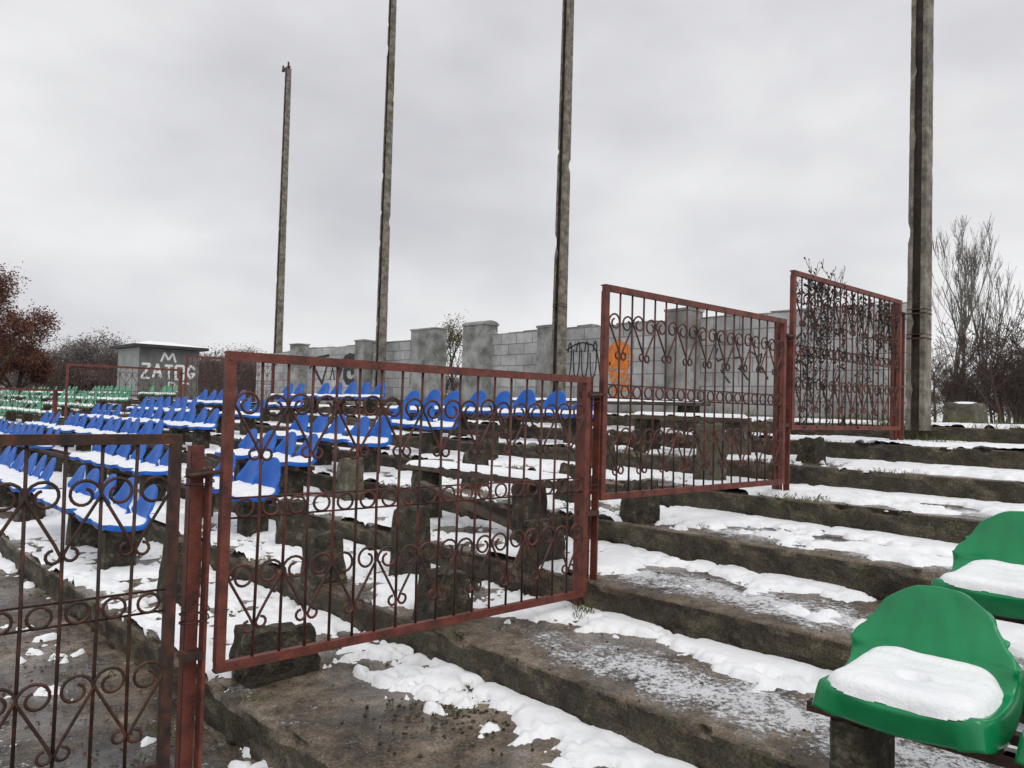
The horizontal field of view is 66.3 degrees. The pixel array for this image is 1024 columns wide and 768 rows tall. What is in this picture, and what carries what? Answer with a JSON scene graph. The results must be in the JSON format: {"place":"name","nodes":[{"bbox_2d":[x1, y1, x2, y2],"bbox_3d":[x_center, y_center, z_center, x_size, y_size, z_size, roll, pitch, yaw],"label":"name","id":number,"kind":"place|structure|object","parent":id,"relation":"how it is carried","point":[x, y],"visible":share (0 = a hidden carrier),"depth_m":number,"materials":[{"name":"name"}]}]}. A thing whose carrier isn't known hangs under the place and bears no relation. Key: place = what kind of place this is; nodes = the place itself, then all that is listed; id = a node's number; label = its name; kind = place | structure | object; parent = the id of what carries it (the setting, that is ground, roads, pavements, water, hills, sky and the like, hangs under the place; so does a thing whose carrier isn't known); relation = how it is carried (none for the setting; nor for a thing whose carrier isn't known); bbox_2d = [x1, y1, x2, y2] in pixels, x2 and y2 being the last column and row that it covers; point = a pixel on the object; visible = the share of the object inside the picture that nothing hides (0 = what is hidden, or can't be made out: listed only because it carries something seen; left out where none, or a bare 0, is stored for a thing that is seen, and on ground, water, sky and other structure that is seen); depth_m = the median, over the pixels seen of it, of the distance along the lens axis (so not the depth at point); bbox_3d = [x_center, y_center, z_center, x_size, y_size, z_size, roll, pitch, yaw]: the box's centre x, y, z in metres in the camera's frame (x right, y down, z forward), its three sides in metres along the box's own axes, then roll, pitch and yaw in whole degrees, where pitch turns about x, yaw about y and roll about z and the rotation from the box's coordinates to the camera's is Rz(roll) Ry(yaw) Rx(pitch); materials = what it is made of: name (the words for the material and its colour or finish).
{"place":"outdoors","nodes":[
{"label":"outdoors","id":0,"kind":"place"},
{"bbox_2d":[273,62,291,352],"bbox_3d":[-6.537,-4.258,22.145,0.192,9.750,0.420,3,-2,-43],"label":"concrete utility pole","id":1,"kind":"object","parent":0,"point":[279,311],"visible":0.81,"depth_m":22.03,"materials":[{"name":"grey concrete"}]},
{"bbox_2d":[0,0,1023,422],"label":"sky","id":2,"kind":"structure","parent":0,"point":[718,147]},
{"bbox_3d":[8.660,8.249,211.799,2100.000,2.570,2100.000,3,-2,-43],"label":"ground","id":3,"kind":"structure","parent":0,"visible":0},
{"bbox_2d":[0,264,24,355],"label":"brown leaved oak tree","id":4,"kind":"object","parent":3,"relation":"on","point":[4,316],"visible":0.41,"depth_m":56.72,"materials":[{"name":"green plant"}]},
{"bbox_2d":[0,327,60,394],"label":"brown leaved oak tree","id":5,"kind":"object","parent":3,"relation":"on","point":[37,372],"visible":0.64,"depth_m":64.28,"materials":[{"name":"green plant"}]},
{"bbox_2d":[0,261,63,366],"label":"brown leaved oak tree","id":6,"kind":"object","parent":3,"relation":"on","point":[25,328],"visible":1,"depth_m":53.30,"materials":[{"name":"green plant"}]},
{"bbox_2d":[3,352,255,401],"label":"hedge","id":7,"kind":"object","parent":3,"relation":"on","point":[220,384],"visible":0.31,"depth_m":70.48,"materials":[{"name":"brown plant"}]},
{"bbox_2d":[109,341,208,399],"bbox_3d":[-18.162,-0.504,40.167,3.600,3.350,4.000,3,-2,-43],"label":"flat roofed hut","id":8,"kind":"object","parent":3,"relation":"on","point":[157,354],"visible":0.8,"depth_m":38.92,"materials":[{"name":"paint"}]},
{"bbox_2d":[197,354,221,399],"bbox_3d":[-12.280,-0.212,32.139,1.122,2.192,1.148,2,-2,-15],"label":"leafless bush","id":9,"kind":"object","parent":3,"relation":"on","point":[215,384],"visible":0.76,"depth_m":32.19,"materials":[{"name":"brown plant"}]},
{"bbox_2d":[243,367,255,401],"bbox_3d":[-11.219,0.028,34.036,1.131,1.895,1.299,1,-2,28],"label":"leafless bush","id":10,"kind":"object","parent":3,"relation":"on","point":[250,378],"visible":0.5,"depth_m":33.98,"materials":[{"name":"brown plant"}]},
{"bbox_2d":[445,360,454,390],"bbox_3d":[-2.267,-0.048,24.036,1.326,1.891,1.051,2,-2,-11],"label":"leafless bush","id":11,"kind":"object","parent":3,"relation":"on","point":[447,379],"visible":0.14,"depth_m":24.04,"materials":[{"name":"brown plant"}]},
{"bbox_2d":[439,309,465,390],"bbox_3d":[-1.495,-0.556,19.312,1.219,2.461,1.805,3,-2,-43],"label":"leafy tree","id":12,"kind":"object","parent":3,"relation":"on","point":[452,336],"visible":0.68,"depth_m":19.27,"materials":[{"name":"green plant"}]},
{"bbox_2d":[0,326,1012,423],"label":"distant tree line","id":13,"kind":"object","parent":3,"relation":"on","point":[78,352],"visible":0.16,"depth_m":143.74,"materials":[{"name":"brown plant"}]},
{"bbox_2d":[0,397,1023,767],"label":"terrace steps","id":14,"kind":"structure","parent":3,"relation":"on","point":[740,725],"depth_m":3.88,"materials":[{"name":"concrete"}]},
{"bbox_2d":[0,408,6,424],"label":"green seat row","id":15,"kind":"object","parent":14,"relation":"on","point":[2,416],"visible":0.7,"depth_m":19.32,"materials":[{"name":"plastic"}]},
{"bbox_2d":[0,399,57,422],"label":"green seat row","id":16,"kind":"object","parent":14,"relation":"on","point":[26,411],"visible":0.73,"depth_m":21.22,"materials":[{"name":"plastic"}]},
{"bbox_2d":[0,387,59,433],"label":"iron fence panel","id":17,"kind":"object","parent":14,"relation":"on","point":[54,399],"visible":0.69,"depth_m":17.38,"materials":[{"name":"red paint"}]},
{"bbox_2d":[1,394,96,417],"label":"green seat row","id":18,"kind":"object","parent":14,"relation":"on","point":[61,403],"visible":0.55,"depth_m":21.67,"materials":[{"name":"plastic"}]},
{"bbox_2d":[1,390,132,411],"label":"green seat row","id":19,"kind":"object","parent":14,"relation":"on","point":[114,397],"visible":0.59,"depth_m":23.54,"materials":[{"name":"plastic"}]},
{"bbox_2d":[0,446,157,569],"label":"blue seat row","id":20,"kind":"object","parent":14,"relation":"on","point":[113,537],"visible":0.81,"depth_m":6.64,"materials":[{"name":"plastic"}]},
{"bbox_2d":[19,385,177,404],"bbox_3d":[-15.392,0.379,27.877,0.434,0.652,18.527,3,-2,-43],"label":"green seat row","id":21,"kind":"object","parent":14,"relation":"on","point":[151,390],"visible":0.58,"depth_m":23.98,"materials":[{"name":"plastic"}]},
{"bbox_2d":[0,434,221,767],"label":"iron fence panel","id":22,"kind":"object","parent":14,"relation":"on","point":[190,653],"visible":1,"depth_m":2.77,"materials":[{"name":"red paint"}]},
{"bbox_2d":[64,363,184,418],"bbox_3d":[-9.212,0.360,18.740,2.641,1.560,0.131,3,-2,-43],"label":"iron fence panel","id":23,"kind":"object","parent":14,"relation":"on","point":[180,378],"visible":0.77,"depth_m":18.51,"materials":[{"name":"red paint"}]},
{"bbox_2d":[0,419,280,536],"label":"blue seat row","id":24,"kind":"object","parent":14,"relation":"on","point":[119,463],"visible":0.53,"depth_m":8.36,"materials":[{"name":"plastic"}]},
{"bbox_2d":[25,411,317,497],"bbox_3d":[-6.003,0.844,11.993,0.430,0.675,11.812,3,-2,-43],"label":"blue seat row","id":25,"kind":"object","parent":14,"relation":"on","point":[297,465],"visible":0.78,"depth_m":9.03,"materials":[{"name":"plastic"}]},
{"bbox_2d":[156,536,201,602],"bbox_3d":[-2.156,1.200,5.077,0.227,0.424,0.192,3,-2,-43],"label":"concrete bench support","id":26,"kind":"object","parent":14,"relation":"on","point":[179,572],"visible":0.26,"depth_m":5.01,"materials":[{"name":"grey concrete"}]},
{"bbox_2d":[184,355,276,401],"bbox_3d":[-7.327,0.086,20.477,2.441,1.520,0.131,3,-2,-43],"label":"iron fence panel","id":27,"kind":"object","parent":14,"relation":"on","point":[272,370],"visible":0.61,"depth_m":20.18,"materials":[{"name":"red paint"}]},
{"bbox_2d":[79,403,391,472],"bbox_3d":[-5.304,0.703,12.641,0.436,0.676,11.608,3,-2,-43],"label":"blue seat row","id":28,"kind":"object","parent":14,"relation":"on","point":[201,428],"visible":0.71,"depth_m":10.01,"materials":[{"name":"plastic"}]},
{"bbox_2d":[255,352,289,401],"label":"concrete block wall","id":29,"kind":"structure","parent":14,"relation":"on","point":[280,383],"depth_m":21.57,"materials":[{"name":"grey concrete"}]},
{"bbox_2d":[229,622,320,688],"bbox_3d":[-1.117,1.263,3.721,0.201,0.270,0.404,0,-2,41],"label":"concrete bench support","id":30,"kind":"object","parent":14,"relation":"on","point":[265,640],"visible":0.67,"depth_m":3.63,"materials":[{"name":"grey concrete"}]},
{"bbox_2d":[275,498,308,547],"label":"concrete bench support","id":31,"kind":"object","parent":14,"relation":"on","point":[295,525],"visible":0.58,"depth_m":5.97,"materials":[{"name":"grey concrete"}]},
{"bbox_2d":[289,343,310,403],"bbox_3d":[-5.552,-0.123,20.374,0.335,1.845,0.543,3,-2,-43],"label":"pilaster","id":32,"kind":"object","parent":14,"relation":"on","point":[298,374],"visible":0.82,"depth_m":20.22,"materials":[{"name":"concrete"}]},
{"bbox_2d":[126,396,512,459],"bbox_3d":[-4.293,0.560,12.966,0.433,0.677,12.500,3,-2,-43],"label":"blue seat row","id":33,"kind":"object","parent":14,"relation":"on","point":[429,443],"visible":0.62,"depth_m":9.61,"materials":[{"name":"plastic"}]},
{"bbox_2d":[300,528,346,588],"bbox_3d":[-1.190,1.088,4.944,0.244,0.343,0.210,3,-2,-43],"label":"concrete bench support","id":34,"kind":"object","parent":14,"relation":"on","point":[319,542],"visible":0.67,"depth_m":4.87,"materials":[{"name":"grey concrete"}]},
{"bbox_2d":[268,382,403,415],"bbox_3d":[-3.349,0.285,14.789,0.418,0.674,5.100,3,-2,-43],"label":"blue seat row","id":35,"kind":"object","parent":14,"relation":"on","point":[350,390],"visible":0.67,"depth_m":14.58,"materials":[{"name":"plastic"}]},
{"bbox_2d":[335,457,364,500],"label":"concrete bench support","id":36,"kind":"object","parent":14,"relation":"on","point":[346,474],"visible":0.69,"depth_m":7.57,"materials":[{"name":"grey concrete"}]},
{"bbox_2d":[306,341,410,405],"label":"concrete block wall","id":37,"kind":"structure","parent":14,"relation":"on","point":[397,352],"depth_m":17.97,"materials":[{"name":"grey concrete"}]},
{"bbox_2d":[309,340,410,348],"bbox_3d":[-3.547,-0.931,18.547,0.204,0.050,4.782,3,-2,-43],"label":"coping","id":38,"kind":"object","parent":37,"relation":"on","point":[353,345],"visible":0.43,"depth_m":17.99,"materials":[{"name":"concrete"}]},
{"bbox_2d":[353,339,375,404],"bbox_3d":[-3.420,-0.115,18.055,0.329,1.804,0.438,3,-2,-43],"label":"pilaster","id":39,"kind":"object","parent":14,"relation":"on","point":[363,349],"visible":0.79,"depth_m":17.94,"materials":[{"name":"concrete"}]},
{"bbox_2d":[374,0,396,405],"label":"concrete utility pole","id":40,"kind":"object","parent":14,"relation":"on","point":[382,313],"visible":0.88,"depth_m":17.38,"materials":[{"name":"concrete"}]},
{"bbox_2d":[187,389,594,442],"bbox_3d":[-3.122,0.417,13.117,0.428,0.678,11.867,3,-2,-43],"label":"blue seat row","id":41,"kind":"object","parent":14,"relation":"on","point":[433,394],"visible":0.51,"depth_m":10.37,"materials":[{"name":"plastic"}]},
{"bbox_2d":[212,351,605,673],"bbox_3d":[-0.326,0.574,3.704,2.161,1.310,0.131,3,-2,-43],"label":"iron fence panel","id":42,"kind":"object","parent":14,"relation":"on","point":[582,491],"visible":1,"depth_m":3.50,"materials":[{"name":"red paint"}]},
{"bbox_2d":[389,505,430,575],"bbox_3d":[-0.669,1.041,5.168,0.189,0.480,0.229,0,-2,42],"label":"concrete bench support","id":43,"kind":"object","parent":14,"relation":"on","point":[407,525],"visible":0.69,"depth_m":5.11,"materials":[{"name":"grey concrete"}]},
{"bbox_2d":[410,469,441,517],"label":"concrete bench support","id":44,"kind":"object","parent":14,"relation":"on","point":[430,477],"visible":0.49,"depth_m":6.41,"materials":[{"name":"grey concrete"}]},
{"bbox_2d":[409,327,447,404],"bbox_3d":[-1.756,-0.188,16.258,0.344,1.920,0.892,3,-2,-43],"label":"pilaster","id":45,"kind":"object","parent":14,"relation":"on","point":[428,346],"visible":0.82,"depth_m":16.03,"materials":[{"name":"concrete"}]},
{"bbox_2d":[412,565,470,631],"bbox_3d":[-0.371,1.112,4.109,0.255,0.288,0.199,3,-2,-43],"label":"concrete bench support","id":46,"kind":"object","parent":14,"relation":"on","point":[425,607],"visible":0.66,"depth_m":4.06,"materials":[{"name":"grey concrete"}]},
{"bbox_2d":[416,481,511,529],"bbox_3d":[-0.243,0.926,5.750,1.061,0.358,0.100,1,-2,27],"label":"broken plank","id":47,"kind":"object","parent":14,"relation":"on","point":[484,513],"visible":0.5,"depth_m":5.74,"materials":[{"name":"brown wood"}]},
{"bbox_2d":[460,449,488,489],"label":"concrete bench support","id":48,"kind":"object","parent":14,"relation":"on","point":[469,458],"visible":0.47,"depth_m":7.37,"materials":[{"name":"grey concrete"}]},
{"bbox_2d":[10,437,939,767],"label":"rubble","id":49,"kind":"object","parent":14,"relation":"on","point":[456,713],"visible":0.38,"depth_m":3.22,"materials":[{"name":"stone"}]},
{"bbox_2d":[461,320,498,407],"bbox_3d":[-0.635,-0.241,15.116,0.400,1.938,0.660,3,-2,-43],"label":"pilaster","id":50,"kind":"object","parent":14,"relation":"on","point":[477,344],"depth_m":14.92,"materials":[{"name":"concrete"}]},
{"bbox_2d":[0,426,978,767],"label":"fallen leaves","id":51,"kind":"object","parent":14,"relation":"on","point":[148,726],"visible":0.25,"depth_m":3.87,"materials":[{"name":"brown plant"}]},
{"bbox_2d":[0,396,1023,767],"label":"snow patches","id":52,"kind":"object","parent":14,"relation":"on","point":[580,744],"visible":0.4,"depth_m":4.74,"materials":[{"name":"white snow"}]},
{"bbox_2d":[0,401,1023,765],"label":"grass tufts","id":53,"kind":"object","parent":14,"relation":"on","point":[586,609],"visible":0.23,"depth_m":6.08,"materials":[{"name":"plant"}]},
{"bbox_2d":[491,331,536,407],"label":"concrete block wall","id":54,"kind":"structure","parent":14,"relation":"on","point":[516,351],"depth_m":14.45,"materials":[{"name":"grey concrete"}]},
{"bbox_2d":[512,480,547,542],"bbox_3d":[0.136,0.911,5.553,0.230,0.468,0.206,3,-2,-43],"label":"concrete bench support","id":55,"kind":"object","parent":14,"relation":"on","point":[530,507],"visible":0.45,"depth_m":5.49,"materials":[{"name":"grey concrete"}]},
{"bbox_2d":[402,460,574,486],"bbox_3d":[-0.225,0.674,6.041,0.332,0.075,1.706,3,-2,-43],"label":"wooden bench","id":56,"kind":"object","parent":55,"relation":"on","point":[483,471],"visible":0.82,"depth_m":5.84,"materials":[{"name":"brown wood"}]},
{"bbox_2d":[516,515,565,571],"bbox_3d":[0.185,0.964,4.788,0.286,0.317,0.173,3,-2,-43],"label":"concrete bench support","id":57,"kind":"object","parent":14,"relation":"on","point":[528,564],"visible":0.55,"depth_m":4.70,"materials":[{"name":"grey concrete"}]},
{"bbox_2d":[535,324,551,408],"bbox_3d":[0.645,-0.131,13.643,0.344,1.771,0.371,3,-2,-43],"label":"pilaster","id":58,"kind":"object","parent":14,"relation":"on","point":[544,343],"visible":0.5,"depth_m":13.54,"materials":[{"name":"concrete"}]},
{"bbox_2d":[550,0,573,393],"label":"concrete utility pole","id":59,"kind":"object","parent":14,"relation":"on","point":[559,328],"visible":0.92,"depth_m":12.91,"materials":[{"name":"concrete"}]},
{"bbox_2d":[555,462,574,502],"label":"concrete bench support","id":60,"kind":"object","parent":14,"relation":"on","point":[563,470],"visible":0.28,"depth_m":6.37,"materials":[{"name":"grey concrete"}]},
{"bbox_2d":[591,433,615,470],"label":"concrete bench support","id":61,"kind":"object","parent":14,"relation":"on","point":[610,465],"visible":0.23,"depth_m":7.40,"materials":[{"name":"grey concrete"}]},
{"bbox_2d":[619,479,659,524],"bbox_3d":[0.893,0.823,5.510,0.214,0.322,0.218,3,-2,-43],"label":"concrete bench support","id":62,"kind":"object","parent":14,"relation":"on","point":[641,510],"visible":0.74,"depth_m":5.44,"materials":[{"name":"grey concrete"}]},
{"bbox_2d":[632,414,660,452],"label":"concrete bench support","id":63,"kind":"object","parent":14,"relation":"on","point":[646,423],"visible":0.41,"depth_m":8.01,"materials":[{"name":"grey concrete"}]},
{"bbox_2d":[663,307,704,411],"bbox_3d":[2.524,-0.183,11.562,0.405,1.852,0.458,3,-2,-43],"label":"pilaster","id":64,"kind":"object","parent":14,"relation":"on","point":[680,357],"visible":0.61,"depth_m":11.43,"materials":[{"name":"concrete"}]},
{"bbox_2d":[675,406,699,431],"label":"concrete bench support","id":65,"kind":"object","parent":14,"relation":"on","point":[679,424],"visible":0.36,"depth_m":8.83,"materials":[{"name":"grey concrete"}]},
{"bbox_2d":[512,397,710,405],"bbox_3d":[1.049,0.221,9.934,0.334,0.072,3.206,3,-2,-43],"label":"wooden bench","id":66,"kind":"object","parent":65,"relation":"on","point":[627,402],"visible":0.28,"depth_m":9.21,"materials":[{"name":"brown wood"}]},
{"bbox_2d":[599,284,795,500],"bbox_3d":[1.278,0.148,5.169,2.156,1.340,0.131,3,-2,-43],"label":"iron fence panel","id":67,"kind":"object","parent":14,"relation":"on","point":[780,430],"visible":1,"depth_m":5.05,"materials":[{"name":"red paint"}]},
{"bbox_2d":[695,423,726,480],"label":"concrete bench support","id":68,"kind":"object","parent":14,"relation":"on","point":[708,472],"visible":0.63,"depth_m":6.58,"materials":[{"name":"grey concrete"}]},
{"bbox_2d":[565,302,907,420],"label":"concrete block wall","id":69,"kind":"structure","parent":14,"relation":"on","point":[590,335],"depth_m":11.05,"materials":[{"name":"grey concrete"}]},
{"bbox_2d":[309,339,806,397],"bbox_3d":[-0.678,-0.256,15.222,0.013,1.038,13.460,3,-2,-43],"label":"graffiti","id":70,"kind":"object","parent":69,"relation":"attached to","point":[624,365],"visible":0.69,"depth_m":12.76,"materials":[{"name":"orange paint"}]},
{"bbox_2d":[567,304,859,327],"bbox_3d":[2.689,-0.985,11.771,0.205,0.053,5.118,3,-2,-43],"label":"coping","id":71,"kind":"object","parent":69,"relation":"on","point":[587,325],"visible":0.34,"depth_m":12.13,"materials":[{"name":"concrete"}]},
{"bbox_2d":[726,422,750,454],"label":"concrete bench support","id":72,"kind":"object","parent":14,"relation":"on","point":[738,425],"visible":0.46,"depth_m":7.33,"materials":[{"name":"grey concrete"}]},
{"bbox_2d":[631,412,751,421],"bbox_3d":[1.731,0.320,7.707,0.331,0.074,1.207,3,-2,-43],"label":"wooden bench","id":73,"kind":"object","parent":72,"relation":"on","point":[689,416],"visible":0.82,"depth_m":7.50,"materials":[{"name":"brown wood"}]},
{"bbox_2d":[796,436,825,463],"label":"concrete bench support","id":74,"kind":"object","parent":14,"relation":"on","point":[810,450],"visible":0.88,"depth_m":6.85,"materials":[{"name":"grey concrete"}]},
{"bbox_2d":[789,270,908,443],"bbox_3d":[2.857,-0.133,6.611,2.136,1.360,0.131,3,-2,-43],"label":"iron fence panel","id":75,"kind":"object","parent":14,"relation":"on","point":[895,390],"visible":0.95,"depth_m":6.57,"materials":[{"name":"red paint"}]},
{"bbox_2d":[795,257,898,431],"bbox_3d":[2.797,-0.287,6.509,1.862,1.384,0.173,3,-2,-43],"label":"dead climbing vine","id":76,"kind":"object","parent":75,"relation":"attached to","point":[819,287],"visible":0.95,"depth_m":6.29,"materials":[{"name":"brown plant"}]},
{"bbox_2d":[807,585,1023,767],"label":"green plastic seat","id":77,"kind":"object","parent":14,"relation":"on","point":[937,667],"visible":1,"depth_m":2.18,"materials":[{"name":"plastic"}]},
{"bbox_2d":[905,0,933,430],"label":"concrete utility pole","id":78,"kind":"object","parent":14,"relation":"on","point":[918,352],"visible":0.99,"depth_m":7.55,"materials":[{"name":"concrete"}]},
{"bbox_2d":[942,402,987,423],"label":"concrete bench support","id":79,"kind":"object","parent":14,"relation":"on","point":[969,409],"visible":0.73,"depth_m":11.16,"materials":[{"name":"grey concrete"}]},
{"bbox_2d":[931,511,1023,624],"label":"green plastic seat","id":80,"kind":"object","parent":14,"relation":"on","point":[986,573],"visible":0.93,"depth_m":2.95,"materials":[{"name":"plastic"}]},
{"bbox_2d":[1002,730,1023,767],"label":"green plastic seat","id":81,"kind":"object","parent":14,"relation":"on","point":[1019,756],"visible":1,"depth_m":1.86,"materials":[{"name":"plastic"}]},
{"bbox_2d":[932,223,983,401],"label":"bare poplar tree","id":82,"kind":"object","parent":3,"relation":"on","point":[955,272],"visible":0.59,"depth_m":62.11,"materials":[{"name":"grey plant"}]},
{"bbox_2d":[932,213,1004,386],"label":"bare poplar tree","id":83,"kind":"object","parent":3,"relation":"on","point":[971,290],"visible":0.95,"depth_m":59.29,"materials":[{"name":"grey plant"}]},
{"bbox_2d":[931,323,1023,423],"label":"bare shrub thicket","id":84,"kind":"object","parent":3,"relation":"on","point":[1008,387],"visible":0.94,"depth_m":40.46,"materials":[{"name":"brown plant"}]},
{"bbox_2d":[936,307,1023,423],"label":"bare tree","id":85,"kind":"object","parent":3,"relation":"on","point":[1010,339],"visible":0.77,"depth_m":45.86,"materials":[{"name":"brown plant"}]},
{"bbox_2d":[950,237,1023,414],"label":"bare poplar tree","id":86,"kind":"object","parent":3,"relation":"on","point":[1007,304],"visible":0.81,"depth_m":59.98,"materials":[{"name":"grey plant"}]},
{"bbox_2d":[963,312,1023,351],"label":"bare tree","id":87,"kind":"object","parent":3,"relation":"on","point":[978,329],"visible":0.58,"depth_m":49.35,"materials":[{"name":"brown plant"}]}
]}

